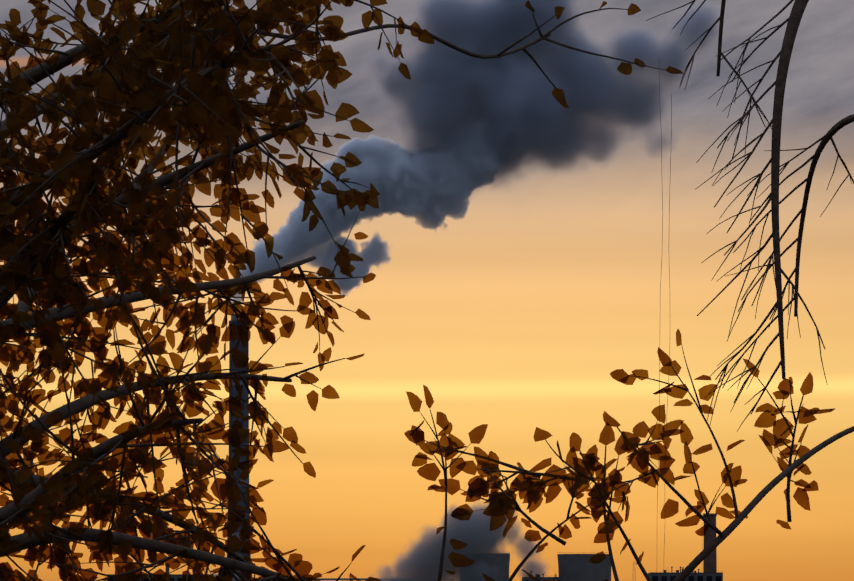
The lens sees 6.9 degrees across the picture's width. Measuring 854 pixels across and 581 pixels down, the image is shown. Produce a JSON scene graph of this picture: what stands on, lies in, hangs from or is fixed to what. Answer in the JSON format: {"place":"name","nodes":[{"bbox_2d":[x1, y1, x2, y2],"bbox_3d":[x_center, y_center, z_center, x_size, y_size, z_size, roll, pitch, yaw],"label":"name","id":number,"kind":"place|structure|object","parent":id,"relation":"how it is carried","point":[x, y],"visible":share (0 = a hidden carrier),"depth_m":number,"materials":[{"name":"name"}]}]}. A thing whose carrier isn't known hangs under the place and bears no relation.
{"place":"outdoors","nodes":[
{"label":"outdoors","id":0,"kind":"place"},
{"bbox_2d":[317,578,452,580],"bbox_3d":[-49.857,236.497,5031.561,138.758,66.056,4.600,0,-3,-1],"label":"buildings","id":1,"kind":"structure","parent":0,"point":[347,579],"depth_m":5032.31,"materials":[{"name":"metal"}]},
{"bbox_2d":[0,0,853,580],"label":"sky","id":2,"kind":"structure","parent":0,"point":[515,248],"materials":[{"name":"orange"}]},
{"label":"ground","id":3,"kind":"structure","parent":0,"visible":0},
{"bbox_2d":[107,574,217,580],"bbox_3d":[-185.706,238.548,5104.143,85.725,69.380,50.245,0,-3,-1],"label":"buildings","id":4,"kind":"structure","parent":3,"relation":"on","point":[175,577],"depth_m":5080.94,"materials":[{"name":"black glass"}]},
{"bbox_2d":[227,314,250,580],"bbox_3d":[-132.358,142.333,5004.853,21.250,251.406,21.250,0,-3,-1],"label":"chimney","id":5,"kind":"object","parent":3,"relation":"on","point":[245,393],"visible":0.19,"depth_m":5002.39,"materials":[{"name":"concrete"}]},
{"bbox_2d":[0,0,853,580],"bbox_3d":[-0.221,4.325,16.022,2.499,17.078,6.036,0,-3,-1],"label":"birch tree","id":6,"kind":"object","parent":3,"relation":"on","point":[204,110],"visible":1,"depth_m":14.85,"materials":[{"name":"brown plant"}]},
{"bbox_2d":[460,553,509,580],"bbox_3d":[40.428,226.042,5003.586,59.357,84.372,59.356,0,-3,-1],"label":"cooling tower","id":7,"kind":"structure","parent":3,"relation":"on","point":[499,560],"depth_m":4990.40,"materials":[{"name":"concrete"}]},
{"bbox_2d":[522,571,562,580],"bbox_3d":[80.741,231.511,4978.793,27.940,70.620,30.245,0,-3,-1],"label":"building","id":8,"kind":"structure","parent":3,"relation":"on","point":[538,577],"depth_m":4965.51,"materials":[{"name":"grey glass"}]},
{"bbox_2d":[557,552,610,580],"bbox_3d":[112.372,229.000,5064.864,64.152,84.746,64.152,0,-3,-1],"label":"cooling tower","id":9,"kind":"structure","parent":3,"relation":"on","point":[576,567],"depth_m":5049.99,"materials":[{"name":"concrete"}]},
{"bbox_2d":[648,566,722,580],"bbox_3d":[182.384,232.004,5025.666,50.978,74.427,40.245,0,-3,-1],"label":"building","id":10,"kind":"structure","parent":3,"relation":"on","point":[691,576],"depth_m":5007.39,"materials":[{"name":"grey concrete"}]},
{"bbox_2d":[703,513,716,571],"bbox_3d":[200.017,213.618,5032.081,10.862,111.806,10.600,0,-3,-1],"label":"chimney","id":11,"kind":"object","parent":3,"relation":"on","point":[710,562],"visible":0.71,"depth_m":5030.01,"materials":[{"name":"concrete"}]},
{"bbox_2d":[646,0,853,543],"bbox_3d":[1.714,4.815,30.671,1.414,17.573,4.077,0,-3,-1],"label":"twigs","id":12,"kind":"object","parent":3,"relation":"on","point":[793,20],"visible":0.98,"depth_m":29.23,"materials":[{"name":"black plant"}]}
]}

